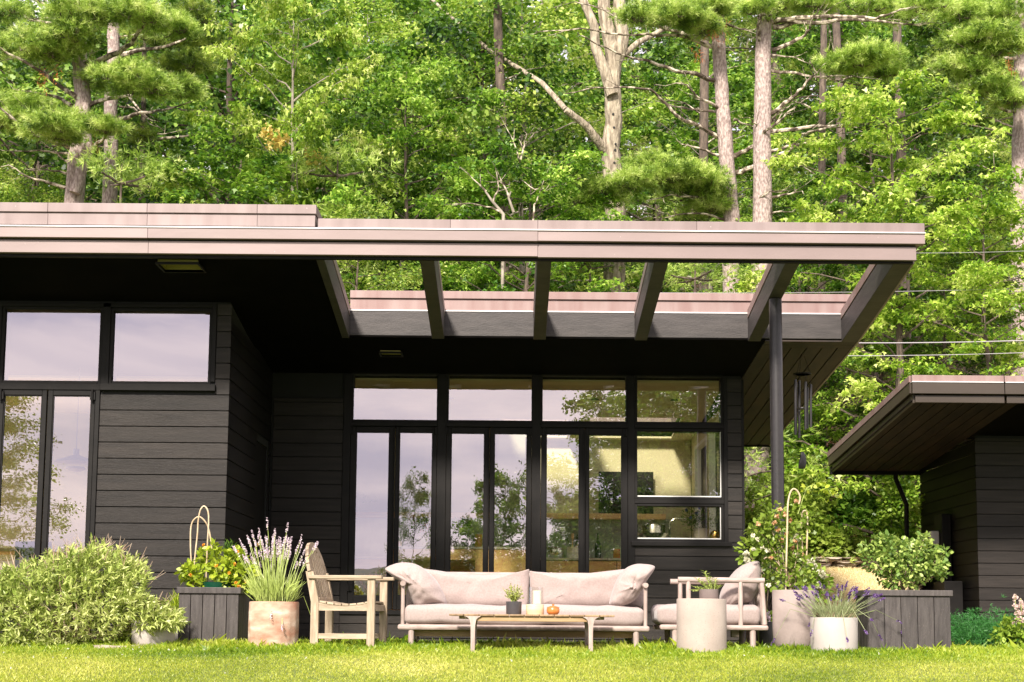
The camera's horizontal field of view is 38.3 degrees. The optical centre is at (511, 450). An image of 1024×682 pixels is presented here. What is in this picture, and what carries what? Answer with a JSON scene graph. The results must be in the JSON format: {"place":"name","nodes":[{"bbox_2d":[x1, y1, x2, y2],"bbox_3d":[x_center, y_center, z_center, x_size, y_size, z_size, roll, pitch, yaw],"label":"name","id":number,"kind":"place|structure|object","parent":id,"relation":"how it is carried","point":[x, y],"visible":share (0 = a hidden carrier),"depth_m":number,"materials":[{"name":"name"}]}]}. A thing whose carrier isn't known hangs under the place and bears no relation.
{"place":"outdoors","nodes":[
{"label":"outdoors","id":0,"kind":"place"},
{"bbox_2d":[385,546,525,609],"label":"kitchen island","id":1,"kind":"structure","parent":0,"point":[470,559],"depth_m":21.27,"materials":[{"name":"stone"}]},
{"bbox_2d":[404,513,430,545],"bbox_3d":[-1.323,1.161,21.607,0.467,0.500,0.492,-6,-9,44],"label":"flower vase","id":2,"kind":"object","parent":1,"relation":"on","point":[421,539],"visible":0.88,"depth_m":21.54,"materials":[{"name":"beige ceramic"}]},
{"bbox_2d":[0,643,1023,681],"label":"lawn","id":3,"kind":"structure","parent":0,"point":[335,677],"depth_m":11.94,"materials":[{"name":"plant"}]},
{"bbox_2d":[0,533,191,646],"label":"willow shrub","id":4,"kind":"object","parent":3,"relation":"on","point":[37,615],"visible":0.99,"depth_m":13.74,"materials":[{"name":"green plant"}]},
{"bbox_2d":[131,597,175,644],"bbox_3d":[-3.378,1.625,13.902,0.410,0.513,0.410,0,-7,0],"label":"white bowl planter","id":5,"kind":"object","parent":3,"relation":"on","point":[145,636],"visible":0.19,"depth_m":13.72,"materials":[{"name":"white ceramic"}]},
{"bbox_2d":[177,587,249,640],"bbox_3d":[-2.989,1.691,14.831,0.632,0.623,0.700,0,-7,0],"label":"planter box","id":6,"kind":"object","parent":3,"relation":"on","point":[214,612],"visible":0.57,"depth_m":14.52,"materials":[{"name":"wood"}]},
{"bbox_2d":[174,537,259,595],"bbox_3d":[-2.939,1.162,14.822,0.862,0.594,0.465,0,-7,0],"label":"lantana","id":7,"kind":"object","parent":6,"relation":"in","point":[189,567],"visible":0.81,"depth_m":14.75,"materials":[{"name":"green plant"}]},
{"bbox_2d":[232,517,318,645],"bbox_3d":[-2.307,1.278,14.085,0.792,1.282,0.781,7,-9,-43],"label":"terracotta planter","id":8,"kind":"object","parent":3,"relation":"on","point":[272,619],"visible":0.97,"depth_m":13.89,"materials":[{"name":"ceramic"}]},
{"bbox_2d":[305,542,394,645],"bbox_3d":[-1.584,1.396,14.227,0.792,1.032,0.640,0,-7,7],"label":"armchair","id":9,"kind":"object","parent":3,"relation":"on","point":[319,577],"visible":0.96,"depth_m":13.97,"materials":[{"name":"brown wood"}]},
{"bbox_2d":[0,202,925,643],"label":"house","id":10,"kind":"structure","parent":3,"relation":"on","point":[242,372],"depth_m":18.53,"materials":[{"name":"black paint"}]},
{"bbox_2d":[0,389,47,610],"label":"door","id":11,"kind":"structure","parent":10,"relation":"in","point":[43,394],"depth_m":17.11,"materials":[{"name":"black paint"}]},
{"bbox_2d":[0,306,103,383],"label":"window","id":12,"kind":"structure","parent":10,"relation":"in","point":[4,317],"depth_m":17.26,"materials":[{"name":"glass"}]},
{"bbox_2d":[41,389,95,607],"bbox_3d":[-5.137,0.559,17.040,0.553,2.565,0.091,0,-7,0],"label":"door","id":13,"kind":"structure","parent":10,"relation":"in","point":[91,393],"depth_m":17.09,"materials":[{"name":"black paint"}]},
{"bbox_2d":[55,369,87,471],"bbox_3d":[-5.796,-0.416,19.673,0.540,1.384,0.540,0,-7,0],"label":"pendant lamp","id":14,"kind":"object","parent":10,"relation":"hanging from","point":[76,458],"visible":0.96,"depth_m":19.52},
{"bbox_2d":[108,308,212,383],"bbox_3d":[-4.109,-1.223,17.276,1.191,0.902,0.050,0,-7,0],"label":"window","id":15,"kind":"structure","parent":10,"relation":"in","point":[113,310],"depth_m":17.26,"materials":[{"name":"glass"}]},
{"bbox_2d":[252,442,265,600],"bbox_3d":[-3.334,1.016,19.449,0.148,2.230,0.910,0,-7,0],"label":"door","id":16,"kind":"structure","parent":10,"relation":"in","point":[259,504],"depth_m":19.55,"materials":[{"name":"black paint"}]},
{"bbox_2d":[347,426,394,609],"bbox_3d":[-1.909,0.902,20.025,0.613,2.487,0.089,0,-7,0],"label":"door","id":17,"kind":"structure","parent":10,"relation":"in","point":[351,598],"depth_m":20.03,"materials":[{"name":"black paint"}]},
{"bbox_2d":[393,427,436,609],"bbox_3d":[-1.315,0.906,20.025,0.570,2.487,0.089,0,-7,0],"label":"door","id":18,"kind":"structure","parent":10,"relation":"in","point":[396,598],"depth_m":20.05,"materials":[{"name":"black paint"}]},
{"bbox_2d":[445,427,489,571],"bbox_3d":[-0.611,0.912,20.025,0.593,2.487,0.089,0,-7,0],"label":"door","id":19,"kind":"structure","parent":10,"relation":"in","point":[449,430],"depth_m":20.07,"materials":[{"name":"black paint"}]},
{"bbox_2d":[494,434,525,519],"bbox_3d":[-0.011,0.417,23.901,0.553,1.374,0.580,0,-7,0],"label":"range hood","id":20,"kind":"object","parent":10,"relation":"attached to","point":[511,477],"visible":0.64,"depth_m":23.71,"materials":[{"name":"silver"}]},
{"bbox_2d":[489,428,531,603],"bbox_3d":[-0.024,0.917,20.025,0.576,2.487,0.089,0,-7,0],"label":"door","id":21,"kind":"structure","parent":10,"relation":"in","point":[506,431],"depth_m":20.07,"materials":[{"name":"black paint"}]},
{"bbox_2d":[356,511,665,519],"bbox_3d":[-0.258,1.054,24.008,5.500,0.086,0.240,0,-7,0],"label":"wall shelf","id":22,"kind":"object","parent":10,"relation":"attached to","point":[479,515],"depth_m":23.89,"materials":[{"name":"brown wood"}]},
{"bbox_2d":[599,472,652,513],"bbox_3d":[1.859,0.681,24.048,0.893,0.687,0.030,0,-7,0],"label":"framed panel","id":23,"kind":"object","parent":22,"relation":"on","point":[609,492],"visible":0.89,"depth_m":24.04,"materials":[{"name":"green glass"}]},
{"bbox_2d":[354,518,670,594],"bbox_3d":[-0.198,1.844,23.684,6.133,1.576,0.718,0,-7,0],"label":"kitchen counter","id":24,"kind":"object","parent":10,"relation":"on","point":[370,545],"visible":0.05,"depth_m":24.07,"materials":[{"name":"stone"}]},
{"bbox_2d":[540,428,584,572],"bbox_3d":[0.690,0.922,20.025,0.607,2.487,0.089,0,-7,0],"label":"door","id":25,"kind":"structure","parent":10,"relation":"in","point":[544,431],"depth_m":20.06,"materials":[{"name":"black paint"}]},
{"bbox_2d":[585,428,627,572],"bbox_3d":[1.285,0.927,20.025,0.579,2.487,0.089,0,-7,0],"label":"door","id":26,"kind":"structure","parent":10,"relation":"in","point":[588,431],"depth_m":20.07,"materials":[{"name":"black paint"}]},
{"bbox_2d":[635,428,723,499],"bbox_3d":[2.282,0.181,20.140,1.216,0.969,0.050,0,-7,0],"label":"window","id":27,"kind":"structure","parent":10,"relation":"in","point":[721,497],"depth_m":20.11,"materials":[{"name":"black paint"}]},
{"bbox_2d":[635,503,723,541],"bbox_3d":[2.272,0.976,20.048,1.210,0.515,0.050,0,-7,0],"label":"window","id":28,"kind":"structure","parent":10,"relation":"in","point":[721,539],"depth_m":20.02,"materials":[{"name":"black paint"}]},
{"bbox_2d":[694,435,707,537],"bbox_3d":[2.984,0.743,22.919,0.100,1.800,1.500,0,-7,0],"label":"window","id":29,"kind":"structure","parent":10,"relation":"in","point":[697,449],"depth_m":23.64,"materials":[{"name":"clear glass"}]},
{"bbox_2d":[708,417,718,537],"bbox_3d":[2.986,0.507,21.311,0.100,1.900,1.450,0,-7,0],"label":"window","id":30,"kind":"structure","parent":10,"relation":"in","point":[711,436],"depth_m":22.01,"materials":[{"name":"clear glass"}]},
{"bbox_2d":[793,354,811,468],"bbox_3d":[3.760,-0.542,19.092,0.247,1.559,0.236,0,-7,0],"label":"wind chime","id":31,"kind":"object","parent":10,"relation":"hanging from","point":[807,425],"visible":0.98,"depth_m":19.05,"materials":[{"name":"black paint"}]},
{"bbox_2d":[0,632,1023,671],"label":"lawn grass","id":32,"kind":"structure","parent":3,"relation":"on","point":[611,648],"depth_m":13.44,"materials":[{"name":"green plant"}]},
{"bbox_2d":[398,569,649,646],"bbox_3d":[0.114,1.592,14.780,2.448,0.857,0.930,0,-7,0],"label":"sofa","id":33,"kind":"object","parent":3,"relation":"on","point":[565,593],"visible":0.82,"depth_m":14.39,"materials":[{"name":"beige fabric"}]},
{"bbox_2d":[385,562,446,604],"bbox_3d":[-0.950,1.330,14.640,0.584,0.448,0.441,4,-7,-26],"label":"throw pillow","id":34,"kind":"object","parent":33,"relation":"on","point":[423,586],"visible":0.92,"depth_m":14.50,"materials":[{"name":"white fabric"}]},
{"bbox_2d":[609,564,654,605],"bbox_3d":[1.189,1.336,14.641,0.446,0.434,0.413,-4,-8,32],"label":"throw pillow","id":35,"kind":"object","parent":33,"relation":"on","point":[629,582],"visible":0.99,"depth_m":14.50,"materials":[{"name":"white fabric"}]},
{"bbox_2d":[449,614,614,651],"bbox_3d":[0.179,1.727,13.803,1.512,0.388,0.724,0,-7,0],"label":"coffee table","id":36,"kind":"object","parent":3,"relation":"on","point":[588,620],"visible":0.99,"depth_m":13.48,"materials":[{"name":"brown wood"}]},
{"bbox_2d":[677,598,726,652],"bbox_3d":[1.768,1.655,13.753,0.464,0.554,0.464,0,-7,0],"label":"concrete stool","id":37,"kind":"object","parent":3,"relation":"on","point":[701,624],"visible":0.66,"depth_m":13.56,"materials":[{"name":"beige concrete"}]},
{"bbox_2d":[651,577,768,646],"bbox_3d":[1.946,1.643,14.648,1.074,0.755,0.775,0,-7,0],"label":"lounge chair","id":38,"kind":"object","parent":3,"relation":"on","point":[751,616],"visible":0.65,"depth_m":14.31,"materials":[{"name":"beige fabric"}]},
{"bbox_2d":[719,561,760,604],"bbox_3d":[2.265,1.322,14.640,0.410,0.462,0.414,0,-7,0],"label":"back pillow","id":39,"kind":"object","parent":38,"relation":"on","point":[729,592],"visible":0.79,"depth_m":14.49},
{"bbox_2d":[733,532,838,614],"bbox_3d":[2.889,1.479,15.535,1.116,1.245,0.462,0,-7,0],"label":"hydrangea","id":40,"kind":"object","parent":3,"relation":"on","point":[820,575],"visible":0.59,"depth_m":15.49,"materials":[{"name":"green plant"}]},
{"bbox_2d":[772,590,814,646],"bbox_3d":[2.726,1.659,14.256,0.411,0.624,0.411,0,-7,0],"label":"tall planter","id":41,"kind":"object","parent":3,"relation":"on","point":[795,628],"visible":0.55,"depth_m":14.09,"materials":[{"name":"beige ceramic"}]},
{"bbox_2d":[743,482,841,591],"bbox_3d":[2.725,0.857,14.431,0.921,1.109,0.536,-4,-8,35],"label":"honeysuckle","id":42,"kind":"object","parent":41,"relation":"in","point":[775,541],"visible":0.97,"depth_m":14.43,"materials":[{"name":"green plant"}]},
{"bbox_2d":[770,580,901,651],"bbox_3d":[3.069,1.577,13.870,1.158,0.723,1.088,-2,-7,18],"label":"white planter","id":43,"kind":"object","parent":3,"relation":"on","point":[839,632],"visible":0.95,"depth_m":13.71,"materials":[{"name":"white ceramic"}]},
{"bbox_2d":[853,590,952,649],"bbox_3d":[3.777,1.671,14.256,0.827,0.638,0.540,0,-7,0],"label":"planter box","id":44,"kind":"object","parent":3,"relation":"on","point":[923,616],"visible":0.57,"depth_m":14.02,"materials":[{"name":"wood"}]},
{"bbox_2d":[856,529,953,589],"bbox_3d":[3.810,1.074,14.312,0.972,0.631,0.570,0,-7,0],"label":"rose bush","id":45,"kind":"object","parent":44,"relation":"in","point":[886,554],"visible":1,"depth_m":14.26,"materials":[{"name":"green plant"}]},
{"bbox_2d":[950,595,1023,646],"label":"juniper","id":46,"kind":"object","parent":3,"relation":"on","point":[978,630],"visible":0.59,"depth_m":15.86,"materials":[{"name":"green plant"}]},
{"bbox_2d":[988,594,1023,646],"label":"astilbe","id":47,"kind":"object","parent":3,"relation":"on","point":[1004,632],"visible":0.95,"depth_m":15.46,"materials":[{"name":"green plant"}]},
{"bbox_2d":[488,218,1007,643],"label":"hillside","id":48,"kind":"structure","parent":0,"point":[748,631],"depth_m":42.60,"materials":[{"name":"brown plant"}]},
{"bbox_2d":[0,159,87,202],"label":"birch tree","id":49,"kind":"object","parent":48,"relation":"on","point":[17,190],"visible":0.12,"depth_m":32.16,"materials":[{"name":"green plant"}]},
{"bbox_2d":[0,0,209,202],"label":"white pine","id":50,"kind":"object","parent":48,"relation":"on","point":[64,36],"visible":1,"depth_m":30.14,"materials":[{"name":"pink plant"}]},
{"bbox_2d":[0,17,215,202],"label":"oak tree","id":51,"kind":"object","parent":48,"relation":"on","point":[38,156],"visible":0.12,"depth_m":36.02,"materials":[{"name":"green plant"}]},
{"bbox_2d":[66,133,189,202],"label":"young pine","id":52,"kind":"object","parent":48,"relation":"on","point":[126,172],"visible":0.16,"depth_m":28.72,"materials":[{"name":"green plant"}]},
{"bbox_2d":[1,0,287,203],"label":"oak tree","id":53,"kind":"object","parent":48,"relation":"on","point":[174,114],"visible":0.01,"depth_m":44.41,"materials":[{"name":"green plant"}]},
{"bbox_2d":[102,0,234,202],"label":"white pine","id":54,"kind":"object","parent":48,"relation":"on","point":[190,58],"visible":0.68,"depth_m":32.43,"materials":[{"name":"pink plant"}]},
{"bbox_2d":[8,0,413,270],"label":"oak tree","id":55,"kind":"object","parent":48,"relation":"on","point":[319,51],"visible":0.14,"depth_m":35.27,"materials":[{"name":"green plant"}]},
{"bbox_2d":[149,118,378,284],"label":"maple tree","id":56,"kind":"object","parent":48,"relation":"on","point":[248,178],"visible":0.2,"depth_m":29.01,"materials":[{"name":"green plant"}]},
{"bbox_2d":[145,0,408,296],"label":"maple tree","id":57,"kind":"object","parent":48,"relation":"on","point":[274,33],"visible":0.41,"depth_m":30.31,"materials":[{"name":"green plant"}]},
{"bbox_2d":[258,123,329,169],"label":"turning leaves","id":58,"kind":"object","parent":57,"relation":"attached to","point":[279,140],"visible":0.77,"depth_m":29.77,"materials":[{"name":"yellow plant"}]},
{"bbox_2d":[134,0,493,288],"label":"oak tree","id":59,"kind":"object","parent":48,"relation":"on","point":[413,5],"visible":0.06,"depth_m":44.85,"materials":[{"name":"green plant"}]},
{"bbox_2d":[223,85,444,298],"bbox_3d":[-4.448,-3.785,34.095,6.522,9.106,6.487,-1,-7,10],"label":"oak tree","id":60,"kind":"object","parent":48,"relation":"on","point":[247,143],"visible":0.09,"depth_m":33.84,"materials":[{"name":"green plant"}]},
{"bbox_2d":[272,132,412,303],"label":"maple tree","id":61,"kind":"object","parent":48,"relation":"on","point":[332,174],"visible":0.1,"depth_m":29.74,"materials":[{"name":"green plant"}]},
{"bbox_2d":[242,0,479,290],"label":"birch tree","id":62,"kind":"object","parent":48,"relation":"on","point":[388,30],"visible":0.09,"depth_m":38.91,"materials":[{"name":"green plant"}]},
{"bbox_2d":[323,195,460,502],"bbox_3d":[-3.020,-0.866,26.526,4.559,7.464,5.153,2,-7,-17],"label":"birch tree","id":63,"kind":"object","parent":48,"relation":"on","point":[409,277],"visible":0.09,"depth_m":26.25,"materials":[{"name":"green plant"}]},
{"bbox_2d":[244,0,548,278],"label":"oak tree","id":64,"kind":"object","parent":48,"relation":"on","point":[440,2],"visible":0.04,"depth_m":56.13,"materials":[{"name":"green plant"}]},
{"bbox_2d":[288,36,533,290],"bbox_3d":[-2.606,-3.490,31.436,5.801,10.492,6.257,-4,-8,36],"label":"maple tree","id":65,"kind":"object","parent":48,"relation":"on","point":[440,74],"visible":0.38,"depth_m":31.31,"materials":[{"name":"green plant"}]},
{"bbox_2d":[314,0,652,297],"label":"oak tree","id":66,"kind":"object","parent":48,"relation":"on","point":[436,24],"visible":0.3,"depth_m":34.56,"materials":[{"name":"green plant"}]},
{"bbox_2d":[446,0,554,283],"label":"bare tree","id":67,"kind":"object","parent":48,"relation":"on","point":[500,79],"visible":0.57,"depth_m":34.16,"materials":[{"name":"brown plant"}]},
{"bbox_2d":[447,114,554,288],"bbox_3d":[-0.187,-2.573,29.086,2.377,8.413,0.694,0,-7,0],"label":"dead shrub","id":68,"kind":"object","parent":48,"relation":"on","point":[498,209],"visible":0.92,"depth_m":29.36,"materials":[{"name":"beige plant"}]},
{"bbox_2d":[371,0,671,291],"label":"maple tree","id":69,"kind":"object","parent":48,"relation":"on","point":[567,75],"visible":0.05,"depth_m":45.52,"materials":[{"name":"green plant"}]},
{"bbox_2d":[413,131,631,291],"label":"maple tree","id":70,"kind":"object","parent":48,"relation":"on","point":[580,159],"visible":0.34,"depth_m":29.83,"materials":[{"name":"green plant"}]},
{"bbox_2d":[381,0,687,291],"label":"birch tree","id":71,"kind":"object","parent":48,"relation":"on","point":[552,13],"visible":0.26,"depth_m":35.57,"materials":[{"name":"green plant"}]},
{"bbox_2d":[431,0,670,291],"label":"forked tree","id":72,"kind":"object","parent":48,"relation":"on","point":[608,65],"visible":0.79,"depth_m":31.93,"materials":[{"name":"beige plant"}]},
{"bbox_2d":[531,262,639,291],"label":"young pine","id":73,"kind":"object","parent":48,"relation":"on","point":[592,268],"visible":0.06,"depth_m":30.66,"materials":[{"name":"green plant"}]},
{"bbox_2d":[490,0,693,292],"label":"pine tree","id":74,"kind":"object","parent":48,"relation":"on","point":[631,67],"visible":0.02,"depth_m":53.82,"materials":[{"name":"green plant"}]},
{"bbox_2d":[535,22,796,292],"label":"oak tree","id":75,"kind":"object","parent":48,"relation":"on","point":[656,53],"visible":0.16,"depth_m":47.55,"materials":[{"name":"green plant"}]},
{"bbox_2d":[534,0,862,479],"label":"pine tree","id":76,"kind":"object","parent":48,"relation":"on","point":[694,21],"visible":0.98,"depth_m":30.33,"materials":[{"name":"green plant"}]},
{"bbox_2d":[653,40,750,292],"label":"bare tree","id":77,"kind":"object","parent":48,"relation":"on","point":[704,116],"visible":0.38,"depth_m":34.05,"materials":[{"name":"brown plant"}]},
{"bbox_2d":[578,59,835,292],"bbox_3d":[4.847,-5.043,39.215,7.452,10.621,6.908,0,-7,3],"label":"maple tree","id":78,"kind":"object","parent":48,"relation":"on","point":[737,78],"visible":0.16,"depth_m":38.80,"materials":[{"name":"green plant"}]},
{"bbox_2d":[622,1,877,292],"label":"maple tree","id":79,"kind":"object","parent":48,"relation":"on","point":[746,45],"visible":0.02,"depth_m":68.92,"materials":[{"name":"green plant"}]},
{"bbox_2d":[635,263,871,563],"bbox_3d":[3.633,-0.406,26.837,5.968,7.097,5.788,-4,-8,32],"label":"young pine","id":80,"kind":"object","parent":48,"relation":"on","point":[695,278],"visible":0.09,"depth_m":27.41,"materials":[{"name":"green plant"}]},
{"bbox_2d":[661,0,879,293],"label":"pine tree","id":81,"kind":"object","parent":48,"relation":"on","point":[774,65],"visible":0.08,"depth_m":55.78,"materials":[{"name":"green plant"}]},
{"bbox_2d":[745,487,796,640],"bbox_3d":[3.911,1.839,23.483,1.282,2.578,1.126,0,-7,0],"label":"bush","id":82,"kind":"object","parent":48,"relation":"on","point":[749,513],"visible":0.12,"depth_m":23.37,"materials":[{"name":"green plant"}]},
{"bbox_2d":[745,477,828,553],"bbox_3d":[4.994,1.280,26.879,1.164,1.605,1.622,-5,-8,39],"label":"bush","id":83,"kind":"object","parent":48,"relation":"on","point":[795,507],"visible":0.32,"depth_m":26.71,"materials":[{"name":"green plant"}]},
{"bbox_2d":[696,169,883,464],"bbox_3d":[5.932,-2.230,31.577,4.555,7.638,4.223,-1,-7,9],"label":"maple tree","id":84,"kind":"object","parent":48,"relation":"on","point":[818,196],"visible":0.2,"depth_m":31.24,"materials":[{"name":"green plant"}]},
{"bbox_2d":[745,464,840,524],"bbox_3d":[5.408,0.955,28.353,1.920,1.454,1.490,3,-7,-24],"label":"bush","id":85,"kind":"object","parent":48,"relation":"on","point":[823,506],"visible":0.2,"depth_m":28.16,"materials":[{"name":"green plant"}]},
{"bbox_2d":[779,12,862,456],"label":"bare tree","id":86,"kind":"object","parent":48,"relation":"on","point":[822,90],"visible":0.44,"depth_m":33.03,"materials":[{"name":"brown plant"}]},
{"bbox_2d":[796,523,874,557],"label":"bush","id":87,"kind":"object","parent":48,"relation":"on","point":[830,539],"visible":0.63,"depth_m":26.63,"materials":[{"name":"green plant"}]},
{"bbox_2d":[786,8,888,428],"bbox_3d":[7.664,-5.751,33.536,2.928,12.140,1.127,0,-7,0],"label":"bare tree","id":88,"kind":"object","parent":48,"relation":"on","point":[841,159],"visible":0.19,"depth_m":33.99,"materials":[{"name":"brown plant"}]},
{"bbox_2d":[692,0,987,386],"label":"maple tree","id":89,"kind":"object","parent":48,"relation":"on","point":[809,45],"visible":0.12,"depth_m":45.09,"materials":[{"name":"green plant"}]},
{"bbox_2d":[729,0,963,507],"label":"pine tree","id":90,"kind":"object","parent":48,"relation":"on","point":[873,61],"visible":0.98,"depth_m":30.31,"materials":[{"name":"green plant"}]},
{"bbox_2d":[788,565,914,617],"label":"dry grass","id":91,"kind":"structure","parent":48,"relation":"on","point":[841,569],"depth_m":24.15,"materials":[{"name":"plant"}]},
{"bbox_2d":[785,281,937,497],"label":"maple tree","id":92,"kind":"object","parent":48,"relation":"on","point":[853,361],"visible":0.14,"depth_m":29.52,"materials":[{"name":"green plant"}]},
{"bbox_2d":[823,489,909,535],"bbox_3d":[6.766,1.464,28.294,2.011,1.523,1.097,-1,-7,14],"label":"bush","id":93,"kind":"object","parent":48,"relation":"on","point":[857,509],"visible":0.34,"depth_m":28.15,"materials":[{"name":"green plant"}]},
{"bbox_2d":[724,66,1023,535],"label":"maple tree","id":94,"kind":"object","parent":48,"relation":"on","point":[894,207],"visible":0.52,"depth_m":27.75,"materials":[{"name":"green plant"}]},
{"bbox_2d":[744,76,1009,439],"bbox_3d":[9.117,-3.758,36.555,7.331,10.806,6.873,6,-9,-41],"label":"maple tree","id":95,"kind":"object","parent":48,"relation":"on","point":[871,158],"visible":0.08,"depth_m":36.43,"materials":[{"name":"green plant"}]},
{"bbox_2d":[871,475,920,549],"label":"bush","id":96,"kind":"object","parent":48,"relation":"on","point":[889,516],"visible":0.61,"depth_m":27.12,"materials":[{"name":"green plant"}]},
{"bbox_2d":[793,7,1013,288],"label":"oak tree","id":97,"kind":"object","parent":48,"relation":"on","point":[918,58],"visible":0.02,"depth_m":55.98,"materials":[{"name":"green plant"}]},
{"bbox_2d":[866,15,950,361],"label":"bare tree","id":98,"kind":"object","parent":48,"relation":"on","point":[897,37],"visible":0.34,"depth_m":32.95,"materials":[{"name":"brown plant"}]},
{"bbox_2d":[822,227,1023,497],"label":"maple tree","id":99,"kind":"object","parent":48,"relation":"on","point":[999,320],"visible":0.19,"depth_m":29.33,"materials":[{"name":"green plant"}]},
{"bbox_2d":[827,375,1023,628],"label":"garage","id":100,"kind":"structure","parent":48,"relation":"on","point":[964,434],"depth_m":22.70,"materials":[{"name":"black wood"}]},
{"bbox_2d":[856,0,1013,374],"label":"maple tree","id":101,"kind":"object","parent":48,"relation":"on","point":[972,174],"visible":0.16,"depth_m":38.88,"materials":[{"name":"green plant"}]},
{"bbox_2d":[860,0,1012,378],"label":"maple tree","id":102,"kind":"object","parent":48,"relation":"on","point":[996,112],"visible":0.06,"depth_m":44.53,"materials":[{"name":"green plant"}]},
{"bbox_2d":[858,163,1023,539],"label":"maple tree","id":103,"kind":"object","parent":48,"relation":"on","point":[953,213],"visible":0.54,"depth_m":27.14,"materials":[{"name":"green plant"}]},
{"bbox_2d":[919,0,1023,375],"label":"white pine","id":104,"kind":"object","parent":48,"relation":"on","point":[998,32],"visible":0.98,"depth_m":31.21,"materials":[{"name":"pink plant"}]},
{"bbox_3d":[2.256,1.771,20.464,1.340,1.019,0.640,0,-7,0],"label":"sink counter","id":105,"kind":"object","parent":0,"visible":0},
{"bbox_2d":[681,508,716,537],"bbox_3d":[2.570,0.989,20.464,0.546,0.538,0.308,0,-7,0],"label":"window pot","id":106,"kind":"object","parent":105,"relation":"on","point":[699,532],"depth_m":20.43,"materials":[{"name":"green plant"}]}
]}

